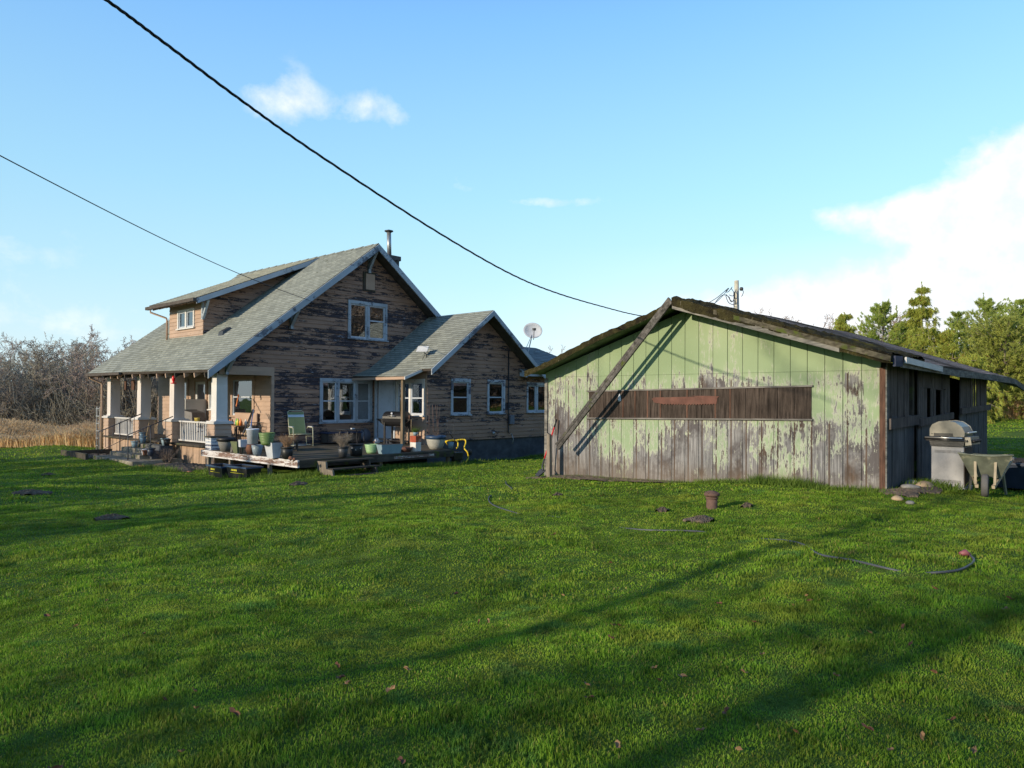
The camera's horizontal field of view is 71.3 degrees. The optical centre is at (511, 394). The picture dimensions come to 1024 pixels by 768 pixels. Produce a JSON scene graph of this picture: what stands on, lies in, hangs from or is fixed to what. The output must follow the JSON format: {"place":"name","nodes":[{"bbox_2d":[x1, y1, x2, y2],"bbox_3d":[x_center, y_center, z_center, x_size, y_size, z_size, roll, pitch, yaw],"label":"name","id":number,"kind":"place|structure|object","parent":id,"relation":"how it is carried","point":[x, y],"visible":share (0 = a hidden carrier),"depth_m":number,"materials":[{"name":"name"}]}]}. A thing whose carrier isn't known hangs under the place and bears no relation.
{"place":"outdoors","nodes":[
{"label":"outdoors","id":0,"kind":"place"},
{"bbox_2d":[410,436,420,451],"bbox_3d":[-2.844,1.454,21.076,0.220,0.460,0.260,0,0,30],"label":"glazed block","id":1,"kind":"object","parent":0,"point":[415,442],"depth_m":20.98,"materials":[{"name":"white ceramic"}]},
{"bbox_2d":[0,418,1023,767],"bbox_3d":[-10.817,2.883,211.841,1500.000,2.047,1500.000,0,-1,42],"label":"lawn","id":2,"kind":"structure","parent":0,"point":[192,745],"depth_m":5.15,"materials":[{"name":"plant"}]},
{"bbox_2d":[0,361,15,418],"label":"bare tree","id":3,"kind":"object","parent":2,"relation":"on","point":[2,391],"visible":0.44,"depth_m":37.58,"materials":[{"name":"brown plant"}]},
{"bbox_2d":[0,345,50,401],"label":"bare tree","id":4,"kind":"object","parent":2,"relation":"on","point":[18,361],"visible":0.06,"depth_m":47.02,"materials":[{"name":"brown plant"}]},
{"bbox_2d":[0,335,54,375],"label":"bare tree","id":5,"kind":"object","parent":2,"relation":"on","point":[25,344],"visible":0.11,"depth_m":48.97,"materials":[{"name":"brown plant"}]},
{"bbox_2d":[0,332,62,398],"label":"bare tree","id":6,"kind":"object","parent":2,"relation":"on","point":[11,352],"visible":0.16,"depth_m":42.53,"materials":[{"name":"brown plant"}]},
{"bbox_2d":[11,489,52,495],"bbox_3d":[-9.025,1.867,13.408,0.420,0.183,0.672,0,-1,42],"label":"molehill","id":7,"kind":"object","parent":2,"relation":"on","point":[32,492],"visible":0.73,"depth_m":13.34,"materials":[{"name":"soil"}]},
{"bbox_2d":[0,339,76,420],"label":"bare tree","id":8,"kind":"object","parent":2,"relation":"on","point":[24,394],"visible":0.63,"depth_m":37.22,"materials":[{"name":"brown plant"}]},
{"bbox_2d":[7,340,84,406],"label":"bare tree","id":9,"kind":"object","parent":2,"relation":"on","point":[75,341],"visible":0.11,"depth_m":42.07,"materials":[{"name":"brown plant"}]},
{"bbox_2d":[0,337,92,421],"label":"bare tree","id":10,"kind":"object","parent":2,"relation":"on","point":[8,364],"visible":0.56,"depth_m":37.75,"materials":[{"name":"brown plant"}]},
{"bbox_2d":[43,332,92,383],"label":"bare tree","id":11,"kind":"object","parent":2,"relation":"on","point":[59,351],"visible":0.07,"depth_m":45.24,"materials":[{"name":"brown plant"}]},
{"bbox_2d":[37,339,117,405],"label":"bare tree","id":12,"kind":"object","parent":2,"relation":"on","point":[79,348],"visible":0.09,"depth_m":42.12,"materials":[{"name":"brown plant"}]},
{"bbox_2d":[0,348,157,427],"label":"undergrowth","id":13,"kind":"object","parent":2,"relation":"on","point":[59,413],"visible":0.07,"depth_m":36.74,"materials":[{"name":"brown plant"}]},
{"bbox_2d":[35,324,135,420],"bbox_3d":[-21.758,-0.576,37.359,5.328,6.324,3.898,0,0,-12],"label":"bare tree","id":14,"kind":"object","parent":2,"relation":"on","point":[73,373],"visible":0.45,"depth_m":36.76,"materials":[{"name":"brown plant"}]},
{"bbox_2d":[61,449,111,459],"bbox_3d":[-14.865,2.270,25.724,2.650,0.480,1.700,0,-1,42],"label":"wooden edging","id":15,"kind":"object","parent":2,"relation":"on","point":[81,454],"visible":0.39,"depth_m":25.77,"materials":[{"name":"grey wood"}]},
{"bbox_2d":[68,338,106,382],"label":"bare tree","id":16,"kind":"object","parent":2,"relation":"on","point":[89,353],"visible":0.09,"depth_m":44.25,"materials":[{"name":"brown plant"}]},
{"bbox_2d":[95,407,100,448],"bbox_3d":[-16.351,1.366,28.221,0.360,1.750,0.080,0,-1,42],"label":"ladder","id":17,"kind":"object","parent":2,"relation":"on","point":[97,416],"visible":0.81,"depth_m":28.22,"materials":[{"name":"metal"}]},
{"bbox_2d":[45,343,152,411],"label":"bare tree","id":18,"kind":"object","parent":2,"relation":"on","point":[96,350],"visible":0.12,"depth_m":40.46,"materials":[{"name":"brown plant"}]},
{"bbox_2d":[93,513,129,520],"bbox_3d":[-5.950,1.846,10.601,0.300,0.152,0.480,0,-1,42],"label":"molehill","id":19,"kind":"object","parent":2,"relation":"on","point":[112,516],"visible":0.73,"depth_m":10.53,"materials":[{"name":"soil"}]},
{"bbox_2d":[72,347,157,417],"bbox_3d":[-20.311,-0.400,37.335,4.785,5.876,3.861,0,0,-14],"label":"bare tree","id":20,"kind":"object","parent":2,"relation":"on","point":[121,397],"visible":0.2,"depth_m":36.44,"materials":[{"name":"brown plant"}]},
{"bbox_2d":[99,336,157,416],"bbox_3d":[-19.011,-0.261,38.865,4.421,5.716,5.880,0,0,21],"label":"bare tree","id":21,"kind":"object","parent":2,"relation":"on","point":[135,391],"visible":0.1,"depth_m":37.31,"materials":[{"name":"brown plant"}]},
{"bbox_2d":[93,414,182,465],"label":"porch steps","id":22,"kind":"structure","parent":2,"relation":"on","point":[129,455],"depth_m":23.27,"materials":[{"name":"concrete"}]},
{"bbox_2d":[146,448,155,455],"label":"plant pot","id":23,"kind":"object","parent":22,"relation":"on","point":[150,451],"visible":1,"depth_m":22.61,"materials":[{"name":"ceramic"}]},
{"bbox_2d":[156,447,178,461],"bbox_3d":[-10.956,1.928,22.783,0.746,0.470,0.746,0,0,-12],"label":"shrub","id":24,"kind":"object","parent":2,"relation":"on","point":[166,458],"visible":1,"depth_m":22.70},
{"bbox_2d":[152,462,207,471],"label":"bare soil","id":25,"kind":"structure","parent":2,"relation":"on","point":[185,466],"depth_m":21.04,"materials":[{"name":"soil"}]},
{"bbox_2d":[206,463,231,477],"bbox_3d":[-7.933,2.099,19.562,0.500,0.320,1.020,1,-1,-45],"label":"storage tub","id":26,"kind":"object","parent":2,"relation":"on","point":[218,470],"visible":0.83,"depth_m":19.39,"materials":[{"name":"black plastic"}]},
{"bbox_2d":[225,464,263,477],"bbox_3d":[-7.010,2.029,18.675,1.020,0.320,0.500,0,-1,38],"label":"storage tub","id":27,"kind":"object","parent":2,"relation":"on","point":[235,470],"visible":0.98,"depth_m":18.49,"materials":[{"name":"black plastic"}]},
{"bbox_2d":[289,481,307,485],"bbox_3d":[-4.519,1.895,15.042,0.260,0.152,0.416,0,-1,42],"label":"molehill","id":28,"kind":"object","parent":2,"relation":"on","point":[298,483],"visible":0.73,"depth_m":14.98,"materials":[{"name":"soil"}]},
{"bbox_2d":[85,230,556,464],"bbox_3d":[-6.138,-1.853,29.622,13.304,9.070,16.712,0,-1,42],"label":"farmhouse","id":29,"kind":"object","parent":2,"relation":"on","point":[271,356],"visible":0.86,"depth_m":25.48,"materials":[{"name":"wood"}]},
{"bbox_2d":[185,379,188,398],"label":"window","id":30,"kind":"structure","parent":29,"relation":"in","point":[186,380],"depth_m":27.37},
{"bbox_2d":[185,409,204,433],"bbox_3d":[-11.315,1.075,25.294,0.599,1.060,0.640,0,0,22],"label":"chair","id":31,"kind":"object","parent":29,"relation":"on","point":[191,414],"visible":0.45,"depth_m":25.13,"materials":[{"name":"fabric"}]},
{"bbox_2d":[185,399,205,423],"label":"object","id":32,"kind":"structure","parent":29,"relation":"in","point":[199,404],"depth_m":25.99,"materials":[{"name":"white paint"}]},
{"bbox_2d":[193,378,207,420],"bbox_3d":[-11.610,0.508,26.646,1.150,2.210,0.100,0,-1,42],"label":"front door","id":33,"kind":"structure","parent":29,"relation":"in","point":[200,386],"depth_m":26.63,"materials":[{"name":"wood"}]},
{"bbox_2d":[207,381,210,409],"bbox_3d":[-10.781,0.059,25.886,0.880,1.055,0.145,0,-1,42],"label":"window","id":34,"kind":"structure","parent":29,"relation":"in","point":[209,408],"depth_m":26.09,"materials":[{"name":"white paint"}]},
{"bbox_2d":[0,155,428,345],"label":"house cable","id":35,"kind":"object","parent":29,"relation":"attached to","point":[154,234],"visible":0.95,"depth_m":13.54,"materials":[{"name":"rubber"}]},
{"bbox_2d":[228,376,254,416],"bbox_3d":[-9.241,0.087,24.495,1.730,1.395,0.145,0,-1,42],"label":"window","id":36,"kind":"structure","parent":29,"relation":"in","point":[244,386],"depth_m":24.57,"materials":[{"name":"wood"}]},
{"bbox_2d":[231,412,257,440],"bbox_3d":[-9.234,1.115,23.867,1.500,0.980,0.770,0,-1,42],"label":"work table","id":37,"kind":"object","parent":29,"relation":"on","point":[242,416],"visible":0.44,"depth_m":23.90,"materials":[{"name":"brown wood"}]},
{"bbox_2d":[319,378,373,423],"bbox_3d":[-5.926,0.235,25.343,0.335,1.565,2.280,0,-1,42],"label":"window","id":38,"kind":"structure","parent":29,"relation":"in","point":[325,393],"depth_m":25.04,"materials":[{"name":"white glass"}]},
{"bbox_2d":[347,299,388,341],"bbox_3d":[-5.241,-2.653,25.964,0.145,1.395,1.810,0,-1,42],"label":"window","id":39,"kind":"structure","parent":29,"relation":"in","point":[367,305],"depth_m":25.94,"materials":[{"name":"white wood"}]},
{"bbox_2d":[373,380,395,441],"bbox_3d":[-4.576,0.551,25.670,1.160,2.340,0.160,0,-1,42],"label":"back door","id":40,"kind":"structure","parent":29,"relation":"in","point":[385,399],"depth_m":25.78,"materials":[{"name":"white wood"}]},
{"bbox_2d":[395,379,424,416],"bbox_3d":[-3.527,0.122,24.765,1.610,1.285,0.145,0,-1,42],"label":"window","id":41,"kind":"structure","parent":29,"relation":"in","point":[414,388],"depth_m":24.70,"materials":[{"name":"white paint"}]},
{"bbox_2d":[416,346,428,359],"bbox_3d":[-3.035,-1.422,24.694,0.420,0.482,0.454,0,0,19],"label":"flat antenna","id":42,"kind":"object","parent":29,"relation":"on","point":[424,349],"visible":1,"depth_m":24.56,"materials":[{"name":"metal"}]},
{"bbox_2d":[450,378,471,415],"bbox_3d":[-1.825,0.100,25.341,0.145,1.315,1.030,0,-1,42],"label":"window","id":43,"kind":"structure","parent":29,"relation":"in","point":[460,402],"depth_m":25.38,"materials":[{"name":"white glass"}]},
{"bbox_2d":[487,379,506,414],"bbox_3d":[-0.599,0.106,26.699,0.145,1.295,1.030,0,-1,42],"label":"window","id":44,"kind":"structure","parent":29,"relation":"in","point":[495,388],"depth_m":26.73,"materials":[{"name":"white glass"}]},
{"bbox_2d":[523,323,541,352],"bbox_3d":[0.659,-2.036,28.098,0.601,1.642,1.199,0,-1,42],"label":"satellite dish","id":45,"kind":"object","parent":29,"relation":"on","point":[532,330],"visible":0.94,"depth_m":28.39,"materials":[{"name":"grey metal"}]},
{"bbox_2d":[526,382,544,412],"bbox_3d":[1.053,0.137,28.529,0.145,1.215,1.520,0,-1,42],"label":"window","id":46,"kind":"structure","parent":29,"relation":"in","point":[535,392],"depth_m":28.40,"materials":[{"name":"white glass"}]},
{"bbox_2d":[201,441,453,474],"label":"deck","id":47,"kind":"structure","parent":2,"relation":"on","point":[307,456],"depth_m":20.09,"materials":[{"name":"wood"}]},
{"bbox_2d":[204,435,227,449],"bbox_3d":[-8.907,1.457,21.499,0.420,0.400,0.540,0,-1,42],"label":"storage chest","id":48,"kind":"object","parent":47,"relation":"on","point":[211,443],"visible":0.72,"depth_m":21.30,"materials":[{"name":"white wood"}]},
{"bbox_2d":[216,437,235,451],"bbox_3d":[-8.271,1.451,20.675,0.542,0.405,0.542,0,-1,42],"label":"plant pot","id":49,"kind":"object","parent":47,"relation":"on","point":[224,443],"visible":0.91,"depth_m":20.50,"materials":[{"name":"ceramic"}]},
{"bbox_2d":[230,441,243,452],"bbox_3d":[-7.703,1.486,20.088,0.300,0.332,0.300,0,0,34],"label":"square planter","id":50,"kind":"object","parent":47,"relation":"on","point":[235,447],"visible":0.54,"depth_m":19.99,"materials":[{"name":"ceramic"}]},
{"bbox_2d":[238,439,246,454],"bbox_3d":[-7.365,1.451,19.686,0.300,0.400,0.200,1,-1,-38],"label":"planter","id":51,"kind":"object","parent":47,"relation":"on","point":[242,443],"visible":0.66,"depth_m":19.59,"materials":[{"name":"white metal"}]},
{"bbox_2d":[246,444,253,454],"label":"plant pot","id":52,"kind":"object","parent":47,"relation":"on","point":[249,449],"visible":0.81,"depth_m":19.51,"materials":[{"name":"ceramic"}]},
{"bbox_2d":[251,444,262,455],"bbox_3d":[-6.854,1.506,19.212,0.300,0.290,0.300,0,-1,42],"label":"plant pot","id":53,"kind":"object","parent":47,"relation":"on","point":[256,449],"visible":1,"depth_m":19.11,"materials":[{"name":"ceramic"}]},
{"bbox_2d":[246,428,258,443],"bbox_3d":[-6.872,1.111,18.922,0.330,0.400,0.330,0,-1,42],"label":"bucket","id":54,"kind":"object","parent":53,"relation":"on","point":[252,435],"visible":1,"depth_m":18.80,"materials":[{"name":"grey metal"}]},
{"bbox_2d":[265,442,282,457],"bbox_3d":[-6.196,1.448,18.548,0.340,0.402,0.340,0,-1,36],"label":"trapezoid planter","id":55,"kind":"object","parent":47,"relation":"on","point":[273,449],"visible":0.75,"depth_m":18.45,"materials":[{"name":"ceramic"}]},
{"bbox_2d":[259,432,274,444],"bbox_3d":[-6.327,1.151,18.437,0.412,0.320,0.412,0,-1,42],"label":"plant pot","id":56,"kind":"object","parent":55,"relation":"on","point":[266,438],"visible":0.99,"depth_m":18.30,"materials":[{"name":"ceramic"}]},
{"bbox_2d":[254,438,298,450],"bbox_3d":[-6.955,1.495,20.982,1.050,0.335,0.950,0,-1,42],"label":"plant stand","id":57,"kind":"object","parent":47,"relation":"on","point":[277,439],"visible":0.26,"depth_m":20.95,"materials":[{"name":"brown wood"}]},
{"bbox_2d":[275,432,297,458],"bbox_3d":[-5.758,1.295,18.245,0.624,0.708,0.753,0,0,5],"label":"plant pot","id":58,"kind":"object","parent":47,"relation":"on","point":[287,450],"visible":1,"depth_m":18.16,"materials":[{"name":"ceramic"}]},
{"bbox_2d":[287,410,313,445],"bbox_3d":[-6.878,1.087,23.105,0.690,1.124,0.803,1,-1,-36],"label":"patio chair","id":59,"kind":"object","parent":47,"relation":"on","point":[297,419],"visible":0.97,"depth_m":23.29,"materials":[{"name":"fabric"}]},
{"bbox_2d":[320,431,362,442],"bbox_3d":[-5.906,1.480,24.718,0.520,0.350,1.420,0,-1,42],"label":"storage bench","id":60,"kind":"object","parent":47,"relation":"on","point":[326,437],"visible":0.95,"depth_m":24.34,"materials":[{"name":"wood"}]},
{"bbox_2d":[329,432,356,456],"bbox_3d":[-4.473,1.297,18.847,0.707,0.726,0.679,0,0,-7],"label":"plant pot","id":61,"kind":"object","parent":47,"relation":"on","point":[342,447],"visible":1,"depth_m":18.80,"materials":[{"name":"metal"}]},
{"bbox_2d":[336,428,367,444],"bbox_3d":[-5.380,1.434,24.032,0.560,0.524,0.920,0,-1,42],"label":"patio table","id":62,"kind":"object","parent":47,"relation":"on","point":[356,433],"visible":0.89,"depth_m":23.92,"materials":[{"name":"metal"}]},
{"bbox_2d":[349,438,363,455],"bbox_3d":[-4.207,1.355,19.306,0.392,0.620,0.392,0,-1,42],"label":"plant pot","id":63,"kind":"object","parent":47,"relation":"on","point":[356,449],"visible":0.98,"depth_m":19.16,"materials":[{"name":"ceramic"}]},
{"bbox_2d":[361,428,370,441],"bbox_3d":[-5.279,1.469,25.701,0.020,0.480,0.480,-11,-8,41],"label":"round board","id":64,"kind":"object","parent":47,"relation":"on","point":[367,436],"visible":0.84,"depth_m":25.71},
{"bbox_2d":[365,444,376,453],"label":"plant pot","id":65,"kind":"object","parent":47,"relation":"on","point":[371,448],"visible":0.96,"depth_m":20.06,"materials":[{"name":"ceramic"}]},
{"bbox_2d":[376,443,402,453],"bbox_3d":[-3.465,1.544,20.222,0.720,0.262,0.280,1,-1,-44],"label":"trough planter","id":66,"kind":"object","parent":47,"relation":"on","point":[389,448],"visible":1,"depth_m":20.07,"materials":[{"name":"plastic"}]},
{"bbox_2d":[386,438,399,443],"bbox_3d":[-4.090,1.612,24.491,0.280,0.180,0.420,0,0,32],"label":"crate","id":67,"kind":"object","parent":47,"relation":"on","point":[393,442],"visible":0.92,"depth_m":24.36,"materials":[{"name":"brown plastic"}]},
{"bbox_2d":[377,411,417,443],"bbox_3d":[-3.927,1.141,24.215,1.440,1.120,0.581,0,0,30],"label":"charcoal grill","id":68,"kind":"object","parent":47,"relation":"on","point":[392,419],"visible":0.91,"depth_m":24.14,"materials":[{"name":"metal"}]},
{"bbox_2d":[401,446,412,451],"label":"plant pot","id":69,"kind":"object","parent":47,"relation":"on","point":[406,449],"visible":0.81,"depth_m":20.78,"materials":[{"name":"ceramic"}]},
{"bbox_2d":[426,406,445,449],"bbox_3d":[-2.341,1.013,21.995,0.632,1.360,0.632,0,-1,42],"label":"plant pot","id":70,"kind":"object","parent":47,"relation":"on","point":[435,442],"visible":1,"depth_m":21.79,"materials":[{"name":"ceramic"}]},
{"bbox_2d":[447,418,454,448],"bbox_3d":[-1.912,1.207,22.242,0.284,0.980,0.210,0,0,-12],"label":"plant pot","id":71,"kind":"object","parent":47,"relation":"on","point":[450,445],"visible":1,"depth_m":22.17,"materials":[{"name":"ceramic"}]},
{"bbox_2d":[317,457,383,475],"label":"deck stairs","id":72,"kind":"structure","parent":2,"relation":"on","point":[324,469],"depth_m":18.32,"materials":[{"name":"grey wood"}]},
{"bbox_2d":[445,431,471,463],"bbox_3d":[-1.836,1.742,23.161,0.873,1.142,1.147,0,-1,42],"label":"tiller","id":73,"kind":"object","parent":2,"relation":"on","point":[458,456],"visible":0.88,"depth_m":22.83,"materials":[{"name":"yellow metal"}]},
{"bbox_2d":[0,393,1023,447],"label":"dry grass","id":74,"kind":"structure","parent":2,"relation":"on","point":[15,433],"depth_m":30.66,"materials":[{"name":"plant"}]},
{"bbox_2d":[535,419,556,476],"bbox_3d":[0.793,1.224,16.318,0.562,1.308,0.174,1,0,-32],"label":"shovel","id":75,"kind":"object","parent":2,"relation":"on","point":[540,472],"visible":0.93,"depth_m":16.31,"materials":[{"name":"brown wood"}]},
{"bbox_2d":[546,433,551,476],"bbox_3d":[0.847,1.550,16.208,0.110,1.340,0.100,0,-1,42],"label":"wooden stake","id":76,"kind":"object","parent":2,"relation":"on","point":[549,458],"visible":0.64,"depth_m":16.18,"materials":[{"name":"wood"}]},
{"bbox_2d":[124,453,1001,495],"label":"weeds","id":77,"kind":"object","parent":2,"relation":"on","point":[786,482],"visible":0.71,"depth_m":13.43,"materials":[{"name":"plant"}]},
{"bbox_2d":[526,475,619,481],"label":"bare soil","id":78,"kind":"structure","parent":2,"relation":"on","point":[577,477],"depth_m":15.60,"materials":[{"name":"soil"}]},
{"bbox_2d":[602,477,683,482],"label":"bare soil","id":79,"kind":"structure","parent":2,"relation":"on","point":[630,479],"depth_m":14.74,"materials":[{"name":"soil"}]},
{"bbox_2d":[683,515,714,523],"bbox_3d":[2.536,1.689,9.603,0.340,0.128,0.510,0,-1,42],"label":"molehill","id":80,"kind":"object","parent":2,"relation":"on","point":[701,519],"visible":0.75,"depth_m":9.50,"materials":[{"name":"soil"}]},
{"bbox_2d":[704,490,719,509],"bbox_3d":[2.963,1.613,10.591,0.230,0.375,0.230,0,-1,42],"label":"vent pipe","id":81,"kind":"object","parent":2,"relation":"on","point":[712,496],"visible":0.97,"depth_m":10.52,"materials":[{"name":"ceramic"}]},
{"bbox_2d":[710,280,743,308],"bbox_3d":[10.935,-1.688,36.666,2.091,8.417,0.608,0,0,-15],"label":"utility pole","id":82,"kind":"object","parent":2,"relation":"on","point":[735,301],"visible":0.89,"depth_m":36.89,"materials":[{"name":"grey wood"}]},
{"bbox_2d":[104,0,728,315],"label":"power cable","id":83,"kind":"object","parent":82,"relation":"attached to","point":[133,19],"visible":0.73,"depth_m":8.00,"materials":[{"name":"rubber"}]},
{"bbox_2d":[488,481,974,573],"bbox_3d":[1.140,1.709,10.832,2.319,0.460,10.877,0,0,-25],"label":"garden hose","id":84,"kind":"object","parent":2,"relation":"on","point":[964,552],"visible":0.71,"depth_m":6.74,"materials":[{"name":"rubber"}]},
{"bbox_2d":[524,296,1023,488],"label":"barn","id":85,"kind":"structure","parent":2,"relation":"on","point":[830,407],"depth_m":13.85,"materials":[{"name":"green wood"}]},
{"bbox_2d":[652,396,718,404],"bbox_3d":[3.454,0.124,14.311,1.496,0.188,0.004,0,-1,42],"label":"crosscut saw","id":86,"kind":"object","parent":85,"relation":"attached to","point":[701,400],"visible":1,"depth_m":14.26,"materials":[{"name":"metal"}]},
{"bbox_2d":[832,312,861,334],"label":"cedar tree","id":87,"kind":"object","parent":2,"relation":"on","point":[840,323],"visible":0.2,"depth_m":53.37,"materials":[{"name":"green plant"}]},
{"bbox_2d":[854,299,925,348],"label":"pine tree","id":88,"kind":"object","parent":2,"relation":"on","point":[879,318],"visible":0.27,"depth_m":49.82,"materials":[{"name":"green plant"}]},
{"bbox_2d":[891,495,903,500],"bbox_3d":[5.982,1.619,11.091,0.165,0.099,0.194,0,0,-7],"label":"stone","id":89,"kind":"object","parent":2,"relation":"on","point":[897,498],"visible":0.89,"depth_m":11.03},
{"bbox_2d":[879,488,920,496],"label":"bare soil","id":90,"kind":"structure","parent":2,"relation":"on","point":[908,492],"depth_m":11.54,"materials":[{"name":"soil"}]},
{"bbox_2d":[874,312,929,345],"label":"bare tree","id":91,"kind":"object","parent":2,"relation":"on","point":[894,322],"visible":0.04,"depth_m":61.76,"materials":[{"name":"brown plant"}]},
{"bbox_2d":[886,322,923,351],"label":"cedar tree","id":92,"kind":"object","parent":2,"relation":"on","point":[902,330],"visible":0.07,"depth_m":53.56,"materials":[{"name":"green plant"}]},
{"bbox_2d":[901,484,919,488],"bbox_3d":[6.633,1.555,11.899,0.290,0.128,0.233,0,0,17],"label":"stone","id":93,"kind":"object","parent":2,"relation":"on","point":[910,486],"visible":0.73,"depth_m":11.82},
{"bbox_2d":[900,282,940,354],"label":"cedar tree","id":94,"kind":"object","parent":2,"relation":"on","point":[919,314],"visible":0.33,"depth_m":48.71,"materials":[{"name":"green plant"}]},
{"bbox_2d":[898,483,946,493],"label":"bare soil","id":95,"kind":"structure","parent":2,"relation":"on","point":[933,490],"depth_m":11.71,"materials":[{"name":"soil"}]},
{"bbox_2d":[915,481,933,486],"bbox_3d":[6.954,1.535,12.055,0.279,0.133,0.340,0,-1,42],"label":"stone","id":96,"kind":"object","parent":2,"relation":"on","point":[924,483],"visible":0.62,"depth_m":11.97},
{"bbox_2d":[905,316,994,395],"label":"cedar tree","id":97,"kind":"object","parent":2,"relation":"on","point":[945,337],"visible":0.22,"depth_m":45.95,"materials":[{"name":"green plant"}]},
{"bbox_2d":[924,420,980,489],"bbox_3d":[7.806,1.067,12.594,0.888,1.214,0.754,1,-1,-45],"label":"gas grill","id":98,"kind":"object","parent":2,"relation":"on","point":[947,464],"visible":0.88,"depth_m":12.35,"materials":[{"name":"silver metal"}]},
{"bbox_2d":[932,310,973,355],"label":"pine tree","id":99,"kind":"object","parent":2,"relation":"on","point":[957,316],"visible":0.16,"depth_m":55.83,"materials":[{"name":"green plant"}]},
{"bbox_2d":[930,342,1013,423],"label":"cedar tree","id":100,"kind":"object","parent":2,"relation":"on","point":[975,360],"visible":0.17,"depth_m":43.54,"materials":[{"name":"green plant"}]},
{"bbox_2d":[957,452,1013,496],"bbox_3d":[8.037,1.320,12.080,0.763,0.729,1.865,0,-1,36],"label":"wheelbarrow","id":101,"kind":"object","parent":2,"relation":"on","point":[985,467],"visible":0.94,"depth_m":11.54,"materials":[{"name":"metal"}]},
{"bbox_2d":[949,304,1023,418],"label":"pine tree","id":102,"kind":"object","parent":2,"relation":"on","point":[1008,329],"visible":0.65,"depth_m":46.92,"materials":[{"name":"green plant"}]},
{"bbox_2d":[959,293,1016,346],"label":"pine tree","id":103,"kind":"object","parent":2,"relation":"on","point":[989,302],"visible":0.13,"depth_m":56.94,"materials":[{"name":"green plant"}]},
{"bbox_2d":[957,332,1022,392],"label":"pine tree","id":104,"kind":"object","parent":2,"relation":"on","point":[966,349],"visible":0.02,"depth_m":51.40,"materials":[{"name":"green plant"}]},
{"bbox_2d":[975,298,1023,373],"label":"pine tree","id":105,"kind":"object","parent":2,"relation":"on","point":[1020,302],"visible":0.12,"depth_m":53.52,"materials":[{"name":"green plant"}]},
{"bbox_2d":[997,458,1023,488],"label":"plastic bin","id":106,"kind":"object","parent":2,"relation":"on","point":[1014,475],"visible":0.61,"depth_m":12.78,"materials":[{"name":"plastic"}]},
{"bbox_2d":[0,0,1023,380],"label":"sky","id":107,"kind":"structure","parent":0,"point":[821,158],"materials":[{"name":"blue"}]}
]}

